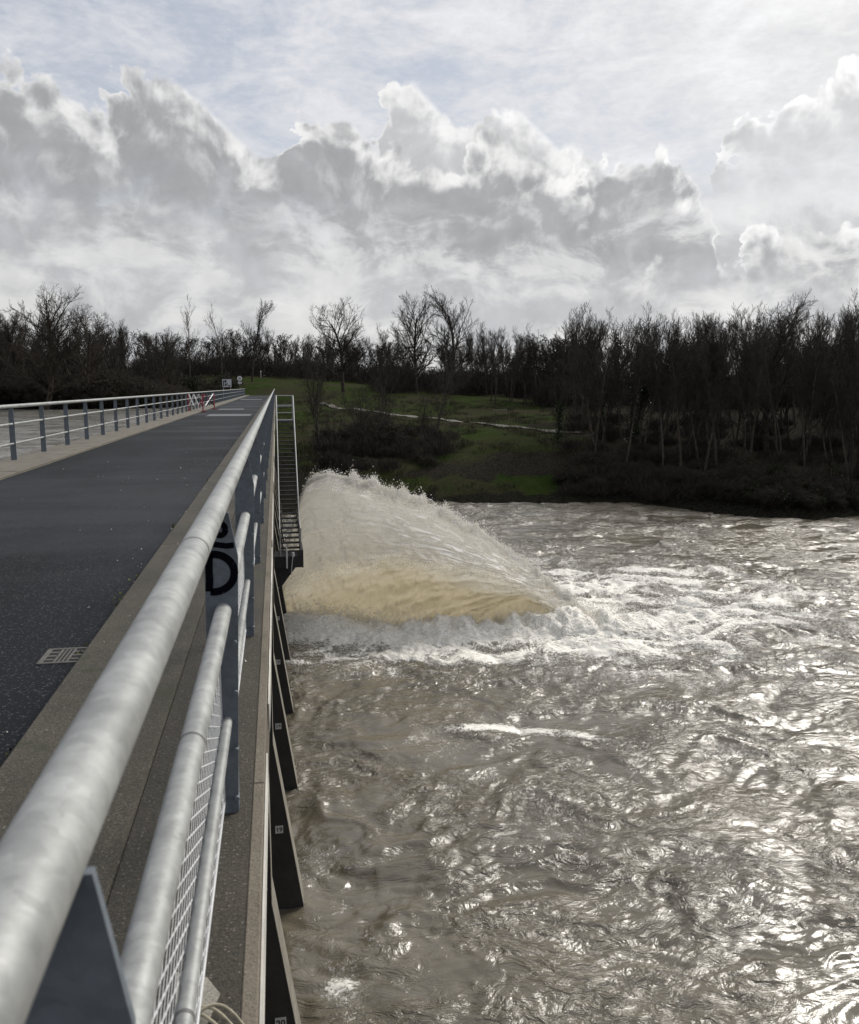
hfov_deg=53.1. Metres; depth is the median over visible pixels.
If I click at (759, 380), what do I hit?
bare tree
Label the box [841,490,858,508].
bramble bush
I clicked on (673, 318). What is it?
bare tree
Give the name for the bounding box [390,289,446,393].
oak tree
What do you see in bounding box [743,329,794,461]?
bare tree
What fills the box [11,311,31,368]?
bare tree
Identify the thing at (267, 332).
bare tree
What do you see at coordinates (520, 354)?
bare tree
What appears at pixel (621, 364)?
bare tree
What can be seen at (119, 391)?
shore bush
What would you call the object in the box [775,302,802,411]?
bare tree
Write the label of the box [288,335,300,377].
bare tree
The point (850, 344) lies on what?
bare tree
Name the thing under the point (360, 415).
young tree
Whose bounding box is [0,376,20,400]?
shore bush
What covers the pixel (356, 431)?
thicket bush
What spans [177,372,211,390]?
shore bush
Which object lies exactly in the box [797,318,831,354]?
bare tree
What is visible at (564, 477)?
bramble bush
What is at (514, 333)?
bare tree
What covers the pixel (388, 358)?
bare tree
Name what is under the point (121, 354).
bare tree
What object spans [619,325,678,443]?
ivy tree
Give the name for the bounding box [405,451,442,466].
thicket bush
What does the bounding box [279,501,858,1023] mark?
river water
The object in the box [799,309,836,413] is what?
bare tree
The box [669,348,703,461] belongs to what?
bare tree
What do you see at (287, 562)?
metal staircase
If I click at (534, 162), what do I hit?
sky
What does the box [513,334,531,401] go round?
bare tree
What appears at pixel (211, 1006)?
coiled rope
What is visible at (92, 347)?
bare tree
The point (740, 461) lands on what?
bramble bush
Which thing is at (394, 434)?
thicket bush
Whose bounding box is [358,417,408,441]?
thicket bush
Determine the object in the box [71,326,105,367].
bare tree
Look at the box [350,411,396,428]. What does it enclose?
thicket bush
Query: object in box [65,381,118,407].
shore bush
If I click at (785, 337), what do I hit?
oak tree
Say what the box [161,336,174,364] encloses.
bare tree
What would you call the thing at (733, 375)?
bare tree
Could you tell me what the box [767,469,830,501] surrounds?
bramble bush
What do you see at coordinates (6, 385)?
shore bush
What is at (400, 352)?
bare tree
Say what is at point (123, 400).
shore bush
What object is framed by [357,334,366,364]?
bare tree
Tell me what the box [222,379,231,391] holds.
information board
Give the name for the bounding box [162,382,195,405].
shore bush
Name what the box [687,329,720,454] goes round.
bare tree
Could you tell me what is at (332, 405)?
footpath
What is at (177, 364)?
bare tree
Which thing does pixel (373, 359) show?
bare tree
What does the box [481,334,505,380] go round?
bare tree
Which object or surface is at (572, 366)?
bare tree
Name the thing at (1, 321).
bare tree
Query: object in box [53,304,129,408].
oak tree
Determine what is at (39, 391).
shore bush
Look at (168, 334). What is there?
bare tree
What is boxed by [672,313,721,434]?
bare tree
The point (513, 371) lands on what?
bare tree
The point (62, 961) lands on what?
railing
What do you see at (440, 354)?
bare tree
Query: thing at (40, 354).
bare tree
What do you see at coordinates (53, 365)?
oak tree
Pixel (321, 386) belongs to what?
young tree
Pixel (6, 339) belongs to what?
bare tree
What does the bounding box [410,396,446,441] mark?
young tree
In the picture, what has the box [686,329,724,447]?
bare tree
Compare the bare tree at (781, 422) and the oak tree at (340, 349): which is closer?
the bare tree at (781, 422)
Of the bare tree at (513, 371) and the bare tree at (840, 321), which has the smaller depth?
the bare tree at (840, 321)
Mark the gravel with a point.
(89, 607)
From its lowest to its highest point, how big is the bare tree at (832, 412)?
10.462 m
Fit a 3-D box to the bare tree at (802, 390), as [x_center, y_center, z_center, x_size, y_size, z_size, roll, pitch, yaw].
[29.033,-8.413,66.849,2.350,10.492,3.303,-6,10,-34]
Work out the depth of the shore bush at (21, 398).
114.77 m
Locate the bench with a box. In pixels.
[493,410,507,415]
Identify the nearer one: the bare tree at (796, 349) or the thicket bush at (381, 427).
the thicket bush at (381, 427)
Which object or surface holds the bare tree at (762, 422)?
on the ground at (528, 477)
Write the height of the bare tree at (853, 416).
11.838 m
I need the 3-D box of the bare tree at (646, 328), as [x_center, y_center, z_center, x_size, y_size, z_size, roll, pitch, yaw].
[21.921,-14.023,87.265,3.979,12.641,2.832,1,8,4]
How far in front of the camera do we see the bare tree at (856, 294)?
93.09 m
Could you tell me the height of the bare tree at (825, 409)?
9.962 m
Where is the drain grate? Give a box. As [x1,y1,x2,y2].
[36,647,86,664]
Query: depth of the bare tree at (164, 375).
132.33 m
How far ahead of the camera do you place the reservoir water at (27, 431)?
67.78 m
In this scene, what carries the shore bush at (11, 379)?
on the ground at (528, 477)
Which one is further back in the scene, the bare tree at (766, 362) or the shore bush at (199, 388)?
the shore bush at (199, 388)
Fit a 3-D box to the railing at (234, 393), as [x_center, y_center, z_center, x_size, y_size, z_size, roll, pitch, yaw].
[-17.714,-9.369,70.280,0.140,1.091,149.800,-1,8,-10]
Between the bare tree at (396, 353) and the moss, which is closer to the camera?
the moss
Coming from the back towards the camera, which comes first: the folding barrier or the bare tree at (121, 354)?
the bare tree at (121, 354)
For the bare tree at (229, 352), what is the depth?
200.79 m
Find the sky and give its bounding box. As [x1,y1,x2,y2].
[0,0,858,373]
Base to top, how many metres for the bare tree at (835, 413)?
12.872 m
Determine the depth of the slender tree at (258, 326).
166.69 m
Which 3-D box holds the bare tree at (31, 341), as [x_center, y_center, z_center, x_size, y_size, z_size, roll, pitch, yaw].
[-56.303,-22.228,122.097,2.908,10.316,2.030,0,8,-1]
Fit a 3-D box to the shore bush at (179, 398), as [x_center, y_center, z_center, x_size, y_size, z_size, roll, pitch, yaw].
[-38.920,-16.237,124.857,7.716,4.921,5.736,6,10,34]
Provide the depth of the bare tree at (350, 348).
190.77 m
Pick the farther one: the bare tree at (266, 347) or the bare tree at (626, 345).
the bare tree at (266, 347)
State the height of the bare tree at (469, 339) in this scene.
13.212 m
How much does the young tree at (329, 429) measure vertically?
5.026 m
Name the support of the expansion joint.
on the road
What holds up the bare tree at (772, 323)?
on the ground at (528, 477)
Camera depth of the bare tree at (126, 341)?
161.54 m
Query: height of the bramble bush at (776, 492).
2.300 m
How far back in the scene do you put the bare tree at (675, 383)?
68.02 m
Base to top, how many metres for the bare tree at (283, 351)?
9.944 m
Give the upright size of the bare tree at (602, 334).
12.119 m
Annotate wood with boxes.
[13,328,855,406]
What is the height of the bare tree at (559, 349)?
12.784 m
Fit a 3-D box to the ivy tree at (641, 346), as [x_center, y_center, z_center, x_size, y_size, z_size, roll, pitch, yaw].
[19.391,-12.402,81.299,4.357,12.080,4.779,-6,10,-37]
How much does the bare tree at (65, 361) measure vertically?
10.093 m
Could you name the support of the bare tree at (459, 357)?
on the ground at (528, 477)
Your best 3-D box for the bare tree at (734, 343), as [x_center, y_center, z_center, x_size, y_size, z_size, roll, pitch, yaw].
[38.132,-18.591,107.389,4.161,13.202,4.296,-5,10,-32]
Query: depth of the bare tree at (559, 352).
128.20 m
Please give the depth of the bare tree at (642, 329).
92.40 m
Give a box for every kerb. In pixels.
[0,395,248,479]
[0,395,269,905]
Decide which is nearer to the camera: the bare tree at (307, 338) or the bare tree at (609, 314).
the bare tree at (609, 314)
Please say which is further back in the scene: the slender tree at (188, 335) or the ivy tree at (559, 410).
the slender tree at (188, 335)
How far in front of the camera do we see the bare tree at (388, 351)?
154.99 m
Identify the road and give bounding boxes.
[0,395,268,765]
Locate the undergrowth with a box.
[0,344,858,502]
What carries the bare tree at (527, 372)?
on the ground at (528, 477)
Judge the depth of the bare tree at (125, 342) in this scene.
150.22 m
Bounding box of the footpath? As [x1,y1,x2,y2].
[320,402,579,432]
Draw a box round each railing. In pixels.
[0,389,244,459]
[0,389,274,1023]
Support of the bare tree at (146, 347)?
on the ground at (528, 477)
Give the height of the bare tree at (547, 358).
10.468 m
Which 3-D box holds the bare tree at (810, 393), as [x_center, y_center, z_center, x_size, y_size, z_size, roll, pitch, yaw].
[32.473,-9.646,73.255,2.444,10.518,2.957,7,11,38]
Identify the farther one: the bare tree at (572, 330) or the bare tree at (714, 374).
the bare tree at (572, 330)
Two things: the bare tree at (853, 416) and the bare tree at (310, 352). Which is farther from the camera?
the bare tree at (310, 352)
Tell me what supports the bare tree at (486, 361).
on the ground at (528, 477)
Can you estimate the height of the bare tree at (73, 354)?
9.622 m
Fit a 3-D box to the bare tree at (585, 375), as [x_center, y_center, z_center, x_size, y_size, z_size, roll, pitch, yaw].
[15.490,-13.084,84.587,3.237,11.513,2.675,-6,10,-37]
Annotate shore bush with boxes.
[0,368,75,403]
[0,373,25,400]
[0,373,30,400]
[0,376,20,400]
[8,381,34,402]
[21,371,71,406]
[26,372,103,408]
[58,374,105,398]
[64,368,117,404]
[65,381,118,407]
[67,368,138,407]
[96,368,151,395]
[97,375,152,406]
[109,389,141,407]
[124,381,178,407]
[127,378,166,392]
[134,376,184,389]
[148,383,187,405]
[156,383,187,407]
[161,371,201,391]
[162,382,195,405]
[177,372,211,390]
[194,385,214,400]
[195,381,234,398]
[203,371,245,390]
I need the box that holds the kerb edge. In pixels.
[240,407,274,1023]
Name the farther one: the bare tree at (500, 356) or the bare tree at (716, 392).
the bare tree at (500, 356)
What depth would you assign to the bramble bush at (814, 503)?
58.36 m
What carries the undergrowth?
on the ground at (528, 477)
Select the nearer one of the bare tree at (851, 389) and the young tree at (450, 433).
the young tree at (450, 433)
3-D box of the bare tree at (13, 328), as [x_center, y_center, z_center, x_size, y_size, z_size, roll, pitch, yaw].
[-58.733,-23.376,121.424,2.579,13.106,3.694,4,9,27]
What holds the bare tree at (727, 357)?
on the ground at (528, 477)
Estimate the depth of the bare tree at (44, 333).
129.59 m
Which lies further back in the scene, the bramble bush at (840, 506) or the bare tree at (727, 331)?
the bare tree at (727, 331)
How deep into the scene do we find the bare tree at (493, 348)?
133.59 m
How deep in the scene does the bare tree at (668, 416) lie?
71.47 m
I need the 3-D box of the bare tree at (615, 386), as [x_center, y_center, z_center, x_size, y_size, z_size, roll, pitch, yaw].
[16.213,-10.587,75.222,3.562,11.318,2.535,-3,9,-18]
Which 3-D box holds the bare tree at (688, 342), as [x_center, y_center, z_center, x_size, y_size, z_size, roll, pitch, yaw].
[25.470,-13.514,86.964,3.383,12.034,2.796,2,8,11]
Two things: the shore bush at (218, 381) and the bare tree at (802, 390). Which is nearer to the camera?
the bare tree at (802, 390)
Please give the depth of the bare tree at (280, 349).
201.24 m
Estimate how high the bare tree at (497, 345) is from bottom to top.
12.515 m
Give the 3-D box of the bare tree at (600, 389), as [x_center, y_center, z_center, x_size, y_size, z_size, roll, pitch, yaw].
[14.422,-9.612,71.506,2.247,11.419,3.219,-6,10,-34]
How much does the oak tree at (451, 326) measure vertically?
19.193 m
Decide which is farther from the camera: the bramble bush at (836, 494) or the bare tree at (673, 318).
the bare tree at (673, 318)
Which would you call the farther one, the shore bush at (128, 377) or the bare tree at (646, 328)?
the shore bush at (128, 377)
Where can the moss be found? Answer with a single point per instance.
(173, 526)
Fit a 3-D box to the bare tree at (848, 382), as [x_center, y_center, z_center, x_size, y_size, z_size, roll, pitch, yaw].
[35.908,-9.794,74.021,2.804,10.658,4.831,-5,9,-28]
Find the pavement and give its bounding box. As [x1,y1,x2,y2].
[106,400,274,1023]
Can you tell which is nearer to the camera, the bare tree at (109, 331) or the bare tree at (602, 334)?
the bare tree at (602, 334)
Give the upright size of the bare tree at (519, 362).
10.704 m
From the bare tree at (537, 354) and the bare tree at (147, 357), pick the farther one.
the bare tree at (147, 357)
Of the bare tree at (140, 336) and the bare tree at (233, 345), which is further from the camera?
the bare tree at (233, 345)
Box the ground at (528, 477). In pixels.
[0,375,858,519]
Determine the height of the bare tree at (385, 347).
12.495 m
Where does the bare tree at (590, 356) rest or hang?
on the ground at (528, 477)
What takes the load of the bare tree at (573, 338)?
on the ground at (528, 477)
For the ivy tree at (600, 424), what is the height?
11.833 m
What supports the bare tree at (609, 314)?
on the ground at (528, 477)
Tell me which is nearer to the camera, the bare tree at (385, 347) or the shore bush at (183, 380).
the shore bush at (183, 380)
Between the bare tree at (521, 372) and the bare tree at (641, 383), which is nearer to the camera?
the bare tree at (641, 383)
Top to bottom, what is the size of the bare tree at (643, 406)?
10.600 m
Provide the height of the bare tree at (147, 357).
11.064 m
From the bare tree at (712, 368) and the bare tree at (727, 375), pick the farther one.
the bare tree at (727, 375)
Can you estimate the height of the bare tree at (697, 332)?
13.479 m
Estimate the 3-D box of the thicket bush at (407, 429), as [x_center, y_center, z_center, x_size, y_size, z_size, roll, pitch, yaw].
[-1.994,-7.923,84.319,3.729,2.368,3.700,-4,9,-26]
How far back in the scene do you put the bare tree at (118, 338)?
163.15 m
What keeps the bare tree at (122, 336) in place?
on the ground at (528, 477)
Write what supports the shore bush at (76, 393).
on the ground at (528, 477)
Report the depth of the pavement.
2.71 m
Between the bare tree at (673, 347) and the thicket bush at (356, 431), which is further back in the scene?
the bare tree at (673, 347)
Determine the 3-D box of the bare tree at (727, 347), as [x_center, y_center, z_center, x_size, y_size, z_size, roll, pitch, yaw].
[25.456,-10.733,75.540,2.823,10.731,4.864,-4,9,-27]
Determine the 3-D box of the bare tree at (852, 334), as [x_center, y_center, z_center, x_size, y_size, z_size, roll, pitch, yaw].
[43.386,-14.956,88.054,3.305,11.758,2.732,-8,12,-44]
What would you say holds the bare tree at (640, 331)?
on the ground at (528, 477)
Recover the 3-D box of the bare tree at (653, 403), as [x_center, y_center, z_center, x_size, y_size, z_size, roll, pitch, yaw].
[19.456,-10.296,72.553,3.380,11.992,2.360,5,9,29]
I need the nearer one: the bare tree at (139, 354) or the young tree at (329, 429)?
the young tree at (329, 429)
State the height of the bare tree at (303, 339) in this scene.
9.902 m
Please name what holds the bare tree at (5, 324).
on the ground at (528, 477)
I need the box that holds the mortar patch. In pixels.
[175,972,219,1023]
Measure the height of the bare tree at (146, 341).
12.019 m
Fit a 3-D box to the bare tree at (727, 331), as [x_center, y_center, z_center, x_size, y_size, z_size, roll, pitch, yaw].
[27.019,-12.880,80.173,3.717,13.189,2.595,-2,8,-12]
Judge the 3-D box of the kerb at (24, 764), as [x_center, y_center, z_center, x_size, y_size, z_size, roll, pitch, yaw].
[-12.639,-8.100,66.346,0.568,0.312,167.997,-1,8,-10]
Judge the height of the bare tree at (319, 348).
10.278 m
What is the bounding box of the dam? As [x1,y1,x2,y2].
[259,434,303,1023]
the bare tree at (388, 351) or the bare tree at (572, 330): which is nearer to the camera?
the bare tree at (572, 330)
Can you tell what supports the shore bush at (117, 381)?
on the ground at (528, 477)
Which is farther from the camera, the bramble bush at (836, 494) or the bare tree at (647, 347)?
the bare tree at (647, 347)
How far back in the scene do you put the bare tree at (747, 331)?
81.51 m
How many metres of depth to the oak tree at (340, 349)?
145.52 m
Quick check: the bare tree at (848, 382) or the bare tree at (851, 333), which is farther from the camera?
the bare tree at (851, 333)
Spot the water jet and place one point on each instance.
(373, 549)
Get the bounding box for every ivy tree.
[544,349,578,442]
[583,322,635,438]
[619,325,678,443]
[620,319,664,425]
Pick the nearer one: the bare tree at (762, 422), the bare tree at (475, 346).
the bare tree at (762, 422)
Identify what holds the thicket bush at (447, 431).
on the ground at (528, 477)
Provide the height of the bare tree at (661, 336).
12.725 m
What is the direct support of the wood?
on the ground at (528, 477)
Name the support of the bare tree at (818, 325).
on the ground at (528, 477)
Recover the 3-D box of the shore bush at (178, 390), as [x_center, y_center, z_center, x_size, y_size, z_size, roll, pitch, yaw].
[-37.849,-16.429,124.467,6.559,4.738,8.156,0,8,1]
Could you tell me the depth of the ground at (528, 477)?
74.17 m
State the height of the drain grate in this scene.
0.035 m
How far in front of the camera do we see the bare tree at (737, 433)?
76.06 m
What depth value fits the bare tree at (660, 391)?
70.97 m
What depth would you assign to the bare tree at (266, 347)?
183.12 m
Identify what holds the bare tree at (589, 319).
on the ground at (528, 477)
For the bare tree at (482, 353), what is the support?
on the ground at (528, 477)
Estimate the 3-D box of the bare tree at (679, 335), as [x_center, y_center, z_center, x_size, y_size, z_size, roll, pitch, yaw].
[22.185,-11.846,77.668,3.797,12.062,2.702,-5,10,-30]
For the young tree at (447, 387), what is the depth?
88.94 m
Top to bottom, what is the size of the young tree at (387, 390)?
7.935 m
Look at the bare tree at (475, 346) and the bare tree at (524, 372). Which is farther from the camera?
the bare tree at (475, 346)
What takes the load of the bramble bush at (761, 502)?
on the ground at (528, 477)
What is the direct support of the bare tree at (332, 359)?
on the ground at (528, 477)
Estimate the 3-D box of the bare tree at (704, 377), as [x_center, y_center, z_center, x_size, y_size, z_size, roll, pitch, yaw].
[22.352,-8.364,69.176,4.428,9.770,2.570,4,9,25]
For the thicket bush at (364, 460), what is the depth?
71.67 m
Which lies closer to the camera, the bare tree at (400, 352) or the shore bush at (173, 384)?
the shore bush at (173, 384)
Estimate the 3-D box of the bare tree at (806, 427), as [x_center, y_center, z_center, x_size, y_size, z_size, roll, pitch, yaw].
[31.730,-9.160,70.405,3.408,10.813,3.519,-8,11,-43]
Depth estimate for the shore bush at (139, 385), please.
122.51 m
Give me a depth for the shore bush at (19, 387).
113.63 m
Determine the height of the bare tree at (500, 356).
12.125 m
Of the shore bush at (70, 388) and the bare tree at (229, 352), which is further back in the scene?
the bare tree at (229, 352)
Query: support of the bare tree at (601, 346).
on the ground at (528, 477)
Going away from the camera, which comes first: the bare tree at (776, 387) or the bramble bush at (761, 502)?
the bramble bush at (761, 502)
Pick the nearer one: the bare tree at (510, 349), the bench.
the bench
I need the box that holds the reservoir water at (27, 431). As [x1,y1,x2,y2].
[0,404,208,459]
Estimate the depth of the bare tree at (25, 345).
142.52 m
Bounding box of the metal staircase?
[274,395,303,586]
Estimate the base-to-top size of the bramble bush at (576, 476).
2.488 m
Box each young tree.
[294,344,335,440]
[312,398,346,439]
[329,384,374,444]
[363,375,399,425]
[373,357,406,414]
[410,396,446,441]
[427,341,480,427]
[442,418,467,453]
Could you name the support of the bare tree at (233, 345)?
on the ground at (528, 477)
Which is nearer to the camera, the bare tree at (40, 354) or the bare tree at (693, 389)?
the bare tree at (693, 389)
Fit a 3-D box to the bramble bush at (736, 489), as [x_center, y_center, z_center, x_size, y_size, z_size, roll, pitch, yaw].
[22.033,-1.498,61.112,4.148,2.524,3.083,-1,8,-5]
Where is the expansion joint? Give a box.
[207,414,250,415]
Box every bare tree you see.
[0,309,27,350]
[0,313,11,357]
[1,314,18,366]
[2,302,22,372]
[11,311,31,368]
[15,321,32,359]
[21,321,39,366]
[29,307,50,368]
[40,313,51,357]
[51,329,68,369]
[65,333,78,369]
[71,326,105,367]
[83,333,100,366]
[90,313,128,361]
[110,327,125,362]
[113,319,132,374]
[114,327,132,365]
[115,327,129,359]
[115,341,131,370]
[128,355,147,371]
[133,341,149,376]
[139,332,159,365]
[139,333,154,368]
[141,333,158,374]
[142,333,187,384]
[144,335,170,377]
[161,328,171,356]
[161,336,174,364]
[166,349,182,382]
[222,330,234,355]
[227,335,237,358]
[230,332,242,365]
[238,337,249,375]
[253,330,262,358]
[260,326,275,353]
[262,330,274,377]
[271,337,288,360]
[277,340,286,368]
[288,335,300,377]
[302,333,315,378]
[302,337,313,377]
[305,341,315,375]
[315,337,322,376]
[321,335,337,378]
[340,336,360,382]
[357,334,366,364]
[361,338,378,369]
[376,323,395,376]
[376,329,395,367]
[382,344,396,366]
[390,320,407,364]
[391,339,401,367]
[435,341,447,374]
[436,333,451,386]
[451,334,464,393]
[462,325,480,383]
[468,331,483,395]
[473,321,490,396]
[476,342,494,379]
[480,332,500,399]
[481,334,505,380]
[486,328,511,396]
[488,326,511,403]
[504,339,513,371]
[505,332,528,403]
[505,354,523,398]
[511,325,524,362]
[512,335,528,400]
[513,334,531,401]
[513,349,527,398]
[521,323,540,404]
[522,344,537,404]
[539,342,553,382]
[548,340,565,376]
[554,319,576,411]
[561,318,581,413]
[562,307,586,410]
[563,308,597,421]
[568,343,599,449]
[573,320,597,432]
[574,302,603,431]
[577,329,609,440]
[579,319,607,430]
[580,305,613,414]
[584,323,609,420]
[587,317,611,410]
[590,327,622,452]
[594,316,640,445]
[598,327,630,451]
[619,318,643,413]
[619,344,651,461]
[628,311,666,426]
[629,301,660,415]
[629,324,647,372]
[630,321,662,406]
[631,336,660,442]
[638,326,674,464]
[642,314,669,419]
[643,317,679,450]
[644,344,690,449]
[653,337,706,449]
[658,330,705,467]
[660,320,690,414]
[661,310,684,407]
[662,316,693,431]
[667,318,698,433]
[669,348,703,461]
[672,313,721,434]
[683,335,707,439]
[684,348,736,464]
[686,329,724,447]
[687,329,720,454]
[691,312,704,409]
[694,317,728,445]
[695,313,715,422]
[697,302,740,437]
[697,328,743,444]
[700,311,724,414]
[703,335,741,472]
[704,316,735,429]
[708,327,737,449]
[713,320,737,420]
[715,318,763,457]
[717,322,737,414]
[719,313,751,388]
[728,307,754,431]
[728,325,777,462]
[730,332,768,442]
[731,317,758,418]
[731,334,768,457]
[736,315,775,353]
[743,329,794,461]
[745,300,774,418]
[751,324,789,452]
[755,331,789,445]
[760,307,801,432]
[764,321,805,444]
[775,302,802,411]
[780,315,803,426]
[784,310,811,418]
[786,338,830,466]
[794,335,842,455]
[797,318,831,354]
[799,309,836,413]
[799,319,833,436]
[799,321,839,462]
[802,356,834,471]
[803,308,841,430]
[803,337,828,446]
[804,317,827,409]
[805,344,841,463]
[810,313,858,421]
[812,307,858,407]
[816,342,858,480]
[820,306,858,439]
[828,336,858,455]
[831,339,858,476]
[833,305,856,389]
[833,348,858,421]
[838,314,858,442]
[838,319,857,388]
[843,308,858,406]
[847,289,858,346]
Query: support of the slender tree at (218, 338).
on the ground at (528, 477)
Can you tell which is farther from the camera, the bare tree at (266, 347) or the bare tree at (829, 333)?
the bare tree at (266, 347)
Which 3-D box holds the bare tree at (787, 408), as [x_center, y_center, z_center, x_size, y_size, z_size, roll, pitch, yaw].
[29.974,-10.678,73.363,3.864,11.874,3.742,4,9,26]
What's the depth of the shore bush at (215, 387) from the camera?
147.29 m
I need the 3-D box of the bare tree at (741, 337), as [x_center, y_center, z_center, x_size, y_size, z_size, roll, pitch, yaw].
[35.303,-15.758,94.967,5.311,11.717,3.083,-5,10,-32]
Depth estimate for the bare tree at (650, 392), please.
73.50 m
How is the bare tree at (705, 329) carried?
on the ground at (528, 477)
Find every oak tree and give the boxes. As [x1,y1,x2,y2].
[0,283,98,409]
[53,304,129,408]
[309,299,380,392]
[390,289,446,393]
[419,284,479,394]
[726,288,818,452]
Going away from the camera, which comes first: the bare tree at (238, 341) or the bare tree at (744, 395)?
the bare tree at (744, 395)
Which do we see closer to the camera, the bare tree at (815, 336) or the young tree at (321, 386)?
the young tree at (321, 386)
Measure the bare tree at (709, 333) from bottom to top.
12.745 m
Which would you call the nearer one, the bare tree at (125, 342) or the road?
the road
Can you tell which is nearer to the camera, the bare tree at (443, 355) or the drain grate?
the drain grate
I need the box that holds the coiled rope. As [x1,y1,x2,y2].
[193,1003,243,1023]
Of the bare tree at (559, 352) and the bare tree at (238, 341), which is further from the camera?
the bare tree at (238, 341)
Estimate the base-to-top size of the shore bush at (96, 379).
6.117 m
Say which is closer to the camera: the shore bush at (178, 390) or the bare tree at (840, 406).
the bare tree at (840, 406)
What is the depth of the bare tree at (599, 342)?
87.48 m
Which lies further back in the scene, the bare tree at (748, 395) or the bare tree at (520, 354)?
the bare tree at (520, 354)
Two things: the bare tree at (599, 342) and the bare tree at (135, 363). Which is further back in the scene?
the bare tree at (135, 363)
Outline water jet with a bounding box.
[282,462,728,643]
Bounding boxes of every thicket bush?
[328,419,378,445]
[346,455,374,465]
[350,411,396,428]
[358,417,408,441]
[367,426,409,443]
[389,420,422,436]
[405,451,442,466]
[423,438,459,452]
[443,430,462,438]
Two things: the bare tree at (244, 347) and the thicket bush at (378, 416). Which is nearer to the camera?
the thicket bush at (378, 416)
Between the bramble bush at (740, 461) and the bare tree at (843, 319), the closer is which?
the bramble bush at (740, 461)
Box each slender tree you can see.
[179,294,200,377]
[202,303,229,375]
[239,299,276,380]
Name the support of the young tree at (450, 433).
on the ground at (528, 477)
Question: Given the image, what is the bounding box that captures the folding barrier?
[187,393,216,411]
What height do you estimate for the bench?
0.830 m
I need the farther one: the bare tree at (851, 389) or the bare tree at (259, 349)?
the bare tree at (259, 349)
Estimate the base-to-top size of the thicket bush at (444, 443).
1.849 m
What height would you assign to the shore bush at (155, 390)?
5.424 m
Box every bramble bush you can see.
[549,465,582,484]
[552,462,597,485]
[709,475,766,503]
[722,453,767,470]
[747,485,791,510]
[755,481,815,509]
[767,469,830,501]
[791,488,841,511]
[804,482,848,507]
[821,494,846,510]
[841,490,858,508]
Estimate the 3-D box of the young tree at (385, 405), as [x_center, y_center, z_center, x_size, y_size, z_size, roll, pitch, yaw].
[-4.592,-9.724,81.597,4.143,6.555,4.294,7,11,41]
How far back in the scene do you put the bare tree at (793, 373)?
84.89 m
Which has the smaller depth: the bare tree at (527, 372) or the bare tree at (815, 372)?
the bare tree at (815, 372)
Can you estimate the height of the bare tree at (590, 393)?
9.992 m
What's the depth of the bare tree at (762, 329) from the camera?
93.64 m
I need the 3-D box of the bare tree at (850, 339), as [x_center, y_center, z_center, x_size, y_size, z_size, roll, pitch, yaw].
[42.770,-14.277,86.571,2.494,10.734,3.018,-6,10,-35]
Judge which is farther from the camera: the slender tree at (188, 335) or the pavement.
the slender tree at (188, 335)
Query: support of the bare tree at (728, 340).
on the ground at (528, 477)

